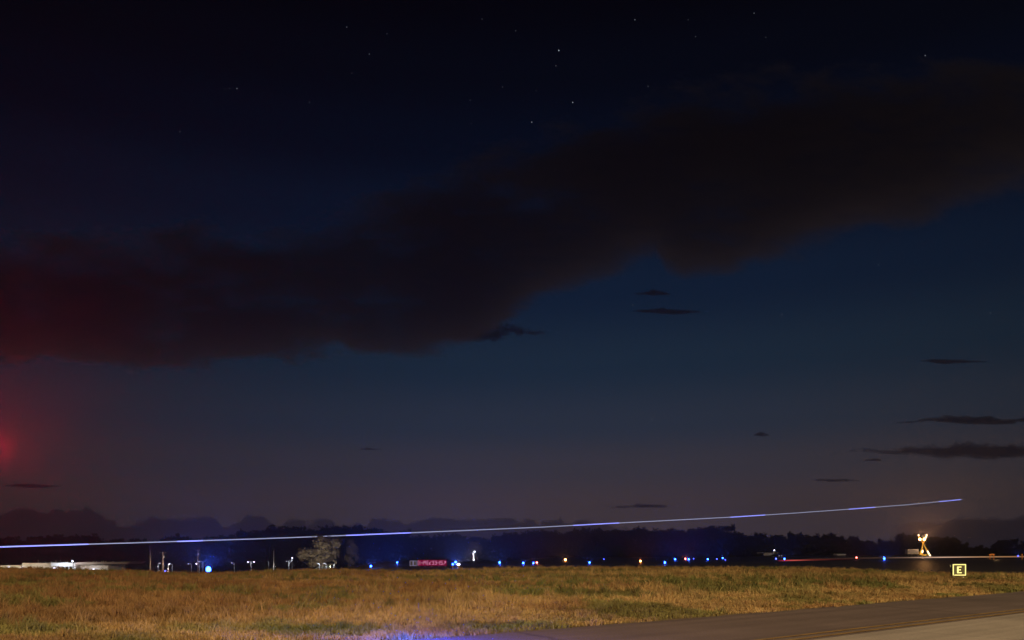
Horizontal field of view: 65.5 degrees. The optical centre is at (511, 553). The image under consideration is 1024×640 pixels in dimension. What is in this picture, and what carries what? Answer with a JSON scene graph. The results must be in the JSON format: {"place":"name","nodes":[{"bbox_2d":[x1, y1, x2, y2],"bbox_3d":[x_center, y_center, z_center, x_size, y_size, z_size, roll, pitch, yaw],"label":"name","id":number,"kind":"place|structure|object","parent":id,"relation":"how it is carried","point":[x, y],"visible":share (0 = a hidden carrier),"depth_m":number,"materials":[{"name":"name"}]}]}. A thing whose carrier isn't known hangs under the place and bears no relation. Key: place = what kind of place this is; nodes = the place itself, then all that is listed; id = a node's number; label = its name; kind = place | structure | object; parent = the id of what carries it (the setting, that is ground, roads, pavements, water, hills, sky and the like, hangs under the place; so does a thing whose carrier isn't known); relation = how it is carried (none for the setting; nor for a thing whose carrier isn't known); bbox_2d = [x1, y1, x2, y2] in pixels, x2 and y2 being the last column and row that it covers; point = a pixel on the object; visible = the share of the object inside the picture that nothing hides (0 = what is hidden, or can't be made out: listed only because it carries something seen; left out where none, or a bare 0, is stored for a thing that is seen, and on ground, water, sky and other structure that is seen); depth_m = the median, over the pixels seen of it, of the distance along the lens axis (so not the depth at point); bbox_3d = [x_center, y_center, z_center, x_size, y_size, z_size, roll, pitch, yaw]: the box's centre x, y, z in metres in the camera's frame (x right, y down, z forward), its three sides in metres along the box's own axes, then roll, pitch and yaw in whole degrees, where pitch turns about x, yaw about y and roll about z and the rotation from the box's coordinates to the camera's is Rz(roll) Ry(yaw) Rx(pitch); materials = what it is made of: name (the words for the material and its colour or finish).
{"place":"outdoors","nodes":[
{"label":"outdoors","id":0,"kind":"place"},
{"bbox_2d":[0,560,145,570],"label":"terminal building","id":1,"kind":"structure","parent":0,"point":[79,565],"depth_m":250.40,"materials":[{"name":"white glass"}]},
{"bbox_2d":[0,499,962,546],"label":"light streak","id":2,"kind":"object","parent":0,"point":[440,531],"visible":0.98,"depth_m":453.92,"materials":[{"name":"blue"}]},
{"bbox_2d":[0,0,1023,553],"label":"sky","id":3,"kind":"structure","parent":0,"point":[223,312],"materials":[{"name":"blue"}]},
{"bbox_2d":[0,555,1023,639],"bbox_3d":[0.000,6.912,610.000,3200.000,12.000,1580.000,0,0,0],"label":"ground","id":4,"kind":"structure","parent":0,"point":[363,566],"depth_m":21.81,"materials":[{"name":"plant"}]},
{"bbox_2d":[0,539,13,564],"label":"tree","id":5,"kind":"object","parent":4,"relation":"on","point":[4,551],"visible":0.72,"depth_m":495.80,"materials":[{"name":"green plant"}]},
{"bbox_2d":[3,539,33,564],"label":"tree","id":6,"kind":"object","parent":4,"relation":"on","point":[13,544],"visible":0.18,"depth_m":505.73,"materials":[{"name":"green plant"}]},
{"bbox_2d":[9,538,53,564],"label":"tree","id":7,"kind":"object","parent":4,"relation":"on","point":[23,555],"visible":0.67,"depth_m":507.52,"materials":[{"name":"green plant"}]},
{"bbox_2d":[26,536,43,541],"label":"tree","id":8,"kind":"object","parent":4,"relation":"on","point":[39,537],"visible":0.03,"depth_m":549.39,"materials":[{"name":"green plant"}]},
{"bbox_2d":[27,537,60,562],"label":"tree","id":9,"kind":"object","parent":4,"relation":"on","point":[38,554],"visible":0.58,"depth_m":510.06,"materials":[{"name":"green plant"}]},
{"bbox_2d":[40,534,67,560],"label":"tree","id":10,"kind":"object","parent":4,"relation":"on","point":[49,538],"visible":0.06,"depth_m":535.96,"materials":[{"name":"green plant"}]},
{"bbox_2d":[43,536,82,562],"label":"tree","id":11,"kind":"object","parent":4,"relation":"on","point":[59,554],"visible":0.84,"depth_m":497.80,"materials":[{"name":"green plant"}]},
{"bbox_2d":[52,533,97,543],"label":"tree","id":12,"kind":"object","parent":4,"relation":"on","point":[93,536],"visible":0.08,"depth_m":551.83,"materials":[{"name":"green plant"}]},
{"bbox_2d":[67,536,95,561],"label":"tree","id":13,"kind":"object","parent":4,"relation":"on","point":[85,540],"visible":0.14,"depth_m":528.17,"materials":[{"name":"green plant"}]},
{"bbox_2d":[73,533,103,559],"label":"tree","id":14,"kind":"object","parent":4,"relation":"on","point":[80,551],"visible":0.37,"depth_m":526.28,"materials":[{"name":"green plant"}]},
{"bbox_2d":[80,543,101,561],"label":"tree","id":15,"kind":"object","parent":4,"relation":"on","point":[91,555],"visible":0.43,"depth_m":513.95,"materials":[{"name":"green plant"}]},
{"bbox_2d":[93,538,126,564],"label":"tree","id":16,"kind":"object","parent":4,"relation":"on","point":[107,552],"visible":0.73,"depth_m":490.38,"materials":[{"name":"green plant"}]},
{"bbox_2d":[113,540,139,569],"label":"tree","id":17,"kind":"object","parent":4,"relation":"on","point":[127,554],"visible":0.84,"depth_m":494.54,"materials":[{"name":"green plant"}]},
{"bbox_2d":[123,538,147,568],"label":"tree","id":18,"kind":"object","parent":4,"relation":"on","point":[144,539],"visible":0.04,"depth_m":536.17,"materials":[{"name":"green plant"}]},
{"bbox_2d":[130,541,154,569],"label":"tree","id":19,"kind":"object","parent":4,"relation":"on","point":[137,557],"visible":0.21,"depth_m":520.11,"materials":[{"name":"green plant"}]},
{"bbox_2d":[133,540,165,566],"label":"tree","id":20,"kind":"object","parent":4,"relation":"on","point":[141,546],"visible":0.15,"depth_m":516.60,"materials":[{"name":"green plant"}]},
{"bbox_2d":[141,542,165,570],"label":"tree","id":21,"kind":"object","parent":4,"relation":"on","point":[145,553],"visible":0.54,"depth_m":502.38,"materials":[{"name":"green plant"}]},
{"bbox_2d":[160,535,185,558],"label":"tree","id":22,"kind":"object","parent":4,"relation":"on","point":[166,537],"visible":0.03,"depth_m":538.74,"materials":[{"name":"green plant"}]},
{"bbox_2d":[154,536,196,571],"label":"tree","id":23,"kind":"object","parent":4,"relation":"on","point":[170,551],"visible":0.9,"depth_m":494.38,"materials":[{"name":"green plant"}]},
{"bbox_2d":[170,533,184,571],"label":"tree","id":24,"kind":"object","parent":4,"relation":"on","point":[177,534],"visible":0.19,"depth_m":503.60,"materials":[{"name":"green plant"}]},
{"bbox_2d":[175,536,208,571],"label":"tree","id":25,"kind":"object","parent":4,"relation":"on","point":[193,546],"visible":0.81,"depth_m":504.08,"materials":[{"name":"green plant"}]},
{"bbox_2d":[196,541,216,570],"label":"tree","id":26,"kind":"object","parent":4,"relation":"on","point":[201,562],"visible":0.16,"depth_m":524.29,"materials":[{"name":"green plant"}]},
{"bbox_2d":[199,536,223,567],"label":"tree","id":27,"kind":"object","parent":4,"relation":"on","point":[205,538],"visible":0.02,"depth_m":550.27,"materials":[{"name":"green plant"}]},
{"bbox_2d":[205,537,242,571],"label":"tree","id":28,"kind":"object","parent":4,"relation":"on","point":[223,548],"visible":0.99,"depth_m":494.47,"materials":[{"name":"green plant"}]},
{"bbox_2d":[217,532,253,558],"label":"tree","id":29,"kind":"object","parent":4,"relation":"on","point":[221,537],"visible":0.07,"depth_m":552.25,"materials":[{"name":"green plant"}]},
{"bbox_2d":[227,535,256,570],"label":"tree","id":30,"kind":"object","parent":4,"relation":"on","point":[240,546],"visible":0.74,"depth_m":526.57,"materials":[{"name":"green plant"}]},
{"bbox_2d":[236,528,259,556],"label":"tree","id":31,"kind":"object","parent":4,"relation":"on","point":[238,533],"visible":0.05,"depth_m":613.99,"materials":[{"name":"green plant"}]},
{"bbox_2d":[243,530,266,563],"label":"tree","id":32,"kind":"object","parent":4,"relation":"on","point":[250,538],"visible":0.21,"depth_m":558.50,"materials":[{"name":"green plant"}]},
{"bbox_2d":[246,526,302,567],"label":"tree","id":33,"kind":"object","parent":4,"relation":"on","point":[263,548],"visible":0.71,"depth_m":553.88,"materials":[{"name":"green plant"}]},
{"bbox_2d":[264,524,291,564],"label":"tree","id":34,"kind":"object","parent":4,"relation":"on","point":[279,551],"visible":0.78,"depth_m":553.25,"materials":[{"name":"green plant"}]},
{"bbox_2d":[282,527,301,567],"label":"tree","id":35,"kind":"object","parent":4,"relation":"on","point":[290,552],"visible":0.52,"depth_m":557.24,"materials":[{"name":"green plant"}]},
{"bbox_2d":[280,526,306,529],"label":"tree","id":36,"kind":"object","parent":4,"relation":"on","point":[293,527],"visible":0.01,"depth_m":590.64,"materials":[{"name":"green plant"}]},
{"bbox_2d":[277,530,319,568],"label":"tree","id":37,"kind":"object","parent":4,"relation":"on","point":[305,541],"visible":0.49,"depth_m":560.13,"materials":[{"name":"green plant"}]},
{"bbox_2d":[296,534,342,567],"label":"tree","id":38,"kind":"object","parent":4,"relation":"on","point":[328,549],"visible":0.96,"depth_m":421.82,"materials":[{"name":"green plant"}]},
{"bbox_2d":[301,525,338,557],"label":"tree","id":39,"kind":"object","parent":4,"relation":"on","point":[311,530],"visible":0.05,"depth_m":590.36,"materials":[{"name":"green plant"}]},
{"bbox_2d":[316,524,342,565],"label":"tree","id":40,"kind":"object","parent":4,"relation":"on","point":[339,528],"visible":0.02,"depth_m":602.54,"materials":[{"name":"green plant"}]},
{"bbox_2d":[315,527,351,568],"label":"tree","id":41,"kind":"object","parent":4,"relation":"on","point":[334,532],"visible":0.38,"depth_m":527.45,"materials":[{"name":"green plant"}]},
{"bbox_2d":[332,525,365,566],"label":"tree","id":42,"kind":"object","parent":4,"relation":"on","point":[348,531],"visible":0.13,"depth_m":561.31,"materials":[{"name":"green plant"}]},
{"bbox_2d":[344,539,360,567],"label":"tree","id":43,"kind":"object","parent":4,"relation":"on","point":[351,548],"visible":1,"depth_m":439.28,"materials":[{"name":"green plant"}]},
{"bbox_2d":[354,526,381,561],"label":"tree","id":44,"kind":"object","parent":4,"relation":"on","point":[372,544],"visible":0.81,"depth_m":537.49,"materials":[{"name":"green plant"}]},
{"bbox_2d":[359,528,390,559],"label":"tree","id":45,"kind":"object","parent":4,"relation":"on","point":[384,543],"visible":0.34,"depth_m":562.14,"materials":[{"name":"green plant"}]},
{"bbox_2d":[383,532,396,555],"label":"tree","id":46,"kind":"object","parent":4,"relation":"on","point":[391,536],"visible":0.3,"depth_m":584.87,"materials":[{"name":"green plant"}]},
{"bbox_2d":[387,535,403,559],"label":"tree","id":47,"kind":"object","parent":4,"relation":"on","point":[395,543],"visible":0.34,"depth_m":579.29,"materials":[{"name":"green plant"}]},
{"bbox_2d":[385,529,411,537],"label":"tree","id":48,"kind":"object","parent":4,"relation":"on","point":[404,533],"visible":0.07,"depth_m":606.50,"materials":[{"name":"green plant"}]},
{"bbox_2d":[396,532,422,560],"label":"tree","id":49,"kind":"object","parent":4,"relation":"on","point":[408,544],"visible":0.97,"depth_m":562.48,"materials":[{"name":"green plant"}]},
{"bbox_2d":[409,560,446,566],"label":"runway sign","id":50,"kind":"object","parent":4,"relation":"on","point":[431,563],"visible":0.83,"depth_m":127.04,"materials":[{"name":"metal"}]},
{"bbox_2d":[419,537,442,559],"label":"tree","id":51,"kind":"object","parent":4,"relation":"on","point":[433,544],"visible":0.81,"depth_m":545.02,"materials":[{"name":"green plant"}]},
{"bbox_2d":[435,533,461,558],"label":"tree","id":52,"kind":"object","parent":4,"relation":"on","point":[453,543],"visible":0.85,"depth_m":533.50,"materials":[{"name":"green plant"}]},
{"bbox_2d":[437,532,461,559],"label":"tree","id":53,"kind":"object","parent":4,"relation":"on","point":[455,535],"visible":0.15,"depth_m":547.90,"materials":[{"name":"green plant"}]},
{"bbox_2d":[459,537,469,557],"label":"tree","id":54,"kind":"object","parent":4,"relation":"on","point":[463,544],"visible":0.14,"depth_m":562.34,"materials":[{"name":"green plant"}]},
{"bbox_2d":[464,540,482,560],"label":"tree","id":55,"kind":"object","parent":4,"relation":"on","point":[471,550],"visible":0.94,"depth_m":451.64,"materials":[{"name":"green plant"}]},
{"bbox_2d":[491,532,513,552],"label":"tree","id":56,"kind":"object","parent":4,"relation":"on","point":[506,539],"visible":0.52,"depth_m":576.06,"materials":[{"name":"green plant"}]},
{"bbox_2d":[512,532,520,556],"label":"tree","id":57,"kind":"object","parent":4,"relation":"on","point":[515,535],"visible":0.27,"depth_m":578.19,"materials":[{"name":"green plant"}]},
{"bbox_2d":[11,544,1023,572],"bbox_3d":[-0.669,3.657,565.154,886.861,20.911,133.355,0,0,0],"label":"undergrowth","id":58,"kind":"object","parent":4,"relation":"on","point":[757,550],"visible":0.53,"depth_m":512.90,"materials":[{"name":"green plant"}]},
{"bbox_2d":[514,531,533,557],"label":"tree","id":59,"kind":"object","parent":4,"relation":"on","point":[524,541],"visible":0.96,"depth_m":540.60,"materials":[{"name":"green plant"}]},
{"bbox_2d":[526,530,545,553],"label":"tree","id":60,"kind":"object","parent":4,"relation":"on","point":[536,541],"visible":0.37,"depth_m":559.46,"materials":[{"name":"green plant"}]},
{"bbox_2d":[539,530,559,546],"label":"tree","id":61,"kind":"object","parent":4,"relation":"on","point":[547,534],"visible":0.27,"depth_m":577.34,"materials":[{"name":"green plant"}]},
{"bbox_2d":[551,528,577,555],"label":"tree","id":62,"kind":"object","parent":4,"relation":"on","point":[569,537],"visible":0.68,"depth_m":567.61,"materials":[{"name":"green plant"}]},
{"bbox_2d":[572,527,596,550],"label":"tree","id":63,"kind":"object","parent":4,"relation":"on","point":[580,536],"visible":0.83,"depth_m":557.23,"materials":[{"name":"green plant"}]},
{"bbox_2d":[594,527,622,555],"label":"tree","id":64,"kind":"object","parent":4,"relation":"on","point":[603,538],"visible":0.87,"depth_m":530.79,"materials":[{"name":"green plant"}]},
{"bbox_2d":[619,527,646,546],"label":"tree","id":65,"kind":"object","parent":4,"relation":"on","point":[627,531],"visible":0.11,"depth_m":568.02,"materials":[{"name":"green plant"}]},
{"bbox_2d":[625,529,647,554],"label":"tree","id":66,"kind":"object","parent":4,"relation":"on","point":[637,536],"visible":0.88,"depth_m":529.74,"materials":[{"name":"green plant"}]},
{"bbox_2d":[632,526,658,550],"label":"tree","id":67,"kind":"object","parent":4,"relation":"on","point":[651,540],"visible":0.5,"depth_m":573.32,"materials":[{"name":"green plant"}]},
{"bbox_2d":[650,528,679,547],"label":"tree","id":68,"kind":"object","parent":4,"relation":"on","point":[667,530],"visible":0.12,"depth_m":605.04,"materials":[{"name":"green plant"}]},
{"bbox_2d":[657,530,679,546],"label":"tree","id":69,"kind":"object","parent":4,"relation":"on","point":[666,541],"visible":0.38,"depth_m":583.50,"materials":[{"name":"green plant"}]},
{"bbox_2d":[667,530,685,553],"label":"tree","id":70,"kind":"object","parent":4,"relation":"on","point":[673,535],"visible":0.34,"depth_m":562.96,"materials":[{"name":"green plant"}]},
{"bbox_2d":[676,529,699,551],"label":"tree","id":71,"kind":"object","parent":4,"relation":"on","point":[685,540],"visible":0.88,"depth_m":543.55,"materials":[{"name":"green plant"}]},
{"bbox_2d":[365,555,1023,572],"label":"runway","id":72,"kind":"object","parent":4,"relation":"on","point":[995,564],"visible":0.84,"depth_m":167.62,"materials":[{"name":"black asphalt"}]},
{"bbox_2d":[778,559,856,560],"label":"light streak","id":73,"kind":"object","parent":72,"relation":"on","point":[819,559],"visible":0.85,"depth_m":196.17,"materials":[{"name":"red"}]},
{"bbox_2d":[903,549,918,556],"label":"equipment trailer","id":74,"kind":"object","parent":72,"relation":"on","point":[912,552],"visible":1,"depth_m":247.05,"materials":[{"name":"metal"}]},
{"bbox_2d":[804,556,1023,558],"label":"light streak","id":75,"kind":"object","parent":72,"relation":"on","point":[912,557],"visible":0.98,"depth_m":202.79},
{"bbox_2d":[687,528,703,550],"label":"tree","id":76,"kind":"object","parent":4,"relation":"on","point":[690,530],"visible":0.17,"depth_m":585.66,"materials":[{"name":"green plant"}]},
{"bbox_2d":[699,525,727,556],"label":"tree","id":77,"kind":"object","parent":4,"relation":"on","point":[711,532],"visible":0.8,"depth_m":537.22,"materials":[{"name":"green plant"}]},
{"bbox_2d":[692,524,735,544],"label":"tree","id":78,"kind":"object","parent":4,"relation":"on","point":[726,528],"visible":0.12,"depth_m":599.25,"materials":[{"name":"green plant"}]},
{"bbox_2d":[754,532,771,544],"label":"tree","id":79,"kind":"object","parent":4,"relation":"on","point":[761,536],"visible":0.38,"depth_m":575.37,"materials":[{"name":"green plant"}]},
{"bbox_2d":[772,534,793,551],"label":"tree","id":80,"kind":"object","parent":4,"relation":"on","point":[780,540],"visible":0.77,"depth_m":538.91,"materials":[{"name":"green plant"}]},
{"bbox_2d":[782,531,796,544],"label":"tree","id":81,"kind":"object","parent":4,"relation":"on","point":[792,535],"visible":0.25,"depth_m":583.07,"materials":[{"name":"green plant"}]},
{"bbox_2d":[797,532,819,545],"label":"tree","id":82,"kind":"object","parent":4,"relation":"on","point":[805,536],"visible":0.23,"depth_m":582.80,"materials":[{"name":"green plant"}]},
{"bbox_2d":[805,535,823,554],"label":"tree","id":83,"kind":"object","parent":4,"relation":"on","point":[815,540],"visible":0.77,"depth_m":531.42,"materials":[{"name":"green plant"}]},
{"bbox_2d":[819,533,835,550],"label":"tree","id":84,"kind":"object","parent":4,"relation":"on","point":[827,537],"visible":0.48,"depth_m":609.08,"materials":[{"name":"green plant"}]},
{"bbox_2d":[825,535,847,543],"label":"tree","id":85,"kind":"object","parent":4,"relation":"on","point":[839,539],"visible":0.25,"depth_m":601.74,"materials":[{"name":"green plant"}]},
{"bbox_2d":[844,536,861,551],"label":"tree","id":86,"kind":"object","parent":4,"relation":"on","point":[855,540],"visible":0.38,"depth_m":564.46,"materials":[{"name":"green plant"}]},
{"bbox_2d":[860,540,867,547],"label":"tree","id":87,"kind":"object","parent":4,"relation":"on","point":[864,544],"visible":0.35,"depth_m":572.61,"materials":[{"name":"green plant"}]},
{"bbox_2d":[866,540,875,548],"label":"tree","id":88,"kind":"object","parent":4,"relation":"on","point":[870,544],"visible":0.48,"depth_m":604.10,"materials":[{"name":"green plant"}]},
{"bbox_2d":[877,538,892,546],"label":"tree","id":89,"kind":"object","parent":4,"relation":"on","point":[881,542],"visible":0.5,"depth_m":589.82,"materials":[{"name":"green plant"}]},
{"bbox_2d":[894,534,904,547],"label":"tree","id":90,"kind":"object","parent":4,"relation":"on","point":[898,540],"visible":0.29,"depth_m":586.01,"materials":[{"name":"green plant"}]},
{"bbox_2d":[898,532,928,550],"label":"tree","id":91,"kind":"object","parent":4,"relation":"on","point":[911,542],"visible":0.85,"depth_m":498.01,"materials":[{"name":"green plant"}]},
{"bbox_2d":[919,536,933,550],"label":"tree","id":92,"kind":"object","parent":4,"relation":"on","point":[927,543],"visible":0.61,"depth_m":553.50,"materials":[{"name":"green plant"}]},
{"bbox_2d":[926,536,946,548],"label":"tree","id":93,"kind":"object","parent":4,"relation":"on","point":[936,539],"visible":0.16,"depth_m":569.28,"materials":[{"name":"green plant"}]},
{"bbox_2d":[931,540,946,549],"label":"tree","id":94,"kind":"object","parent":4,"relation":"on","point":[940,544],"visible":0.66,"depth_m":542.82,"materials":[{"name":"green plant"}]},
{"bbox_2d":[943,536,962,554],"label":"tree","id":95,"kind":"object","parent":4,"relation":"on","point":[951,548],"visible":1,"depth_m":498.65,"materials":[{"name":"green plant"}]},
{"bbox_2d":[951,564,965,577],"bbox_3d":[29.232,1.219,52.083,0.891,1.130,0.214,0,0,4],"label":"taxiway sign","id":96,"kind":"object","parent":4,"relation":"on","point":[958,569],"visible":0.74,"depth_m":51.99,"materials":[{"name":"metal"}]},
{"bbox_2d":[994,538,1018,554],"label":"tree","id":97,"kind":"object","parent":4,"relation":"on","point":[1000,544],"visible":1,"depth_m":498.67,"materials":[{"name":"green plant"}]},
{"bbox_2d":[417,591,1023,639],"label":"shoulder","id":98,"kind":"object","parent":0,"point":[754,626],"visible":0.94,"depth_m":18.15},
{"bbox_2d":[757,609,1021,639],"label":"taxiway edge line","id":99,"kind":"object","parent":98,"relation":"on","point":[880,625],"visible":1,"depth_m":17.23,"materials":[{"name":"yellow paint"}]},
{"bbox_2d":[788,611,1023,639],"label":"taxiway edge line","id":100,"kind":"object","parent":98,"relation":"on","point":[898,626],"visible":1,"depth_m":16.99,"materials":[{"name":"yellow paint"}]},
{"bbox_2d":[814,613,1023,639],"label":"taxiway","id":101,"kind":"structure","parent":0,"point":[1008,627],"depth_m":15.99,"materials":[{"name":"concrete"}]},
{"bbox_2d":[918,534,930,556],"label":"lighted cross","id":102,"kind":"object","parent":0,"point":[920,553],"visible":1,"depth_m":244.95,"materials":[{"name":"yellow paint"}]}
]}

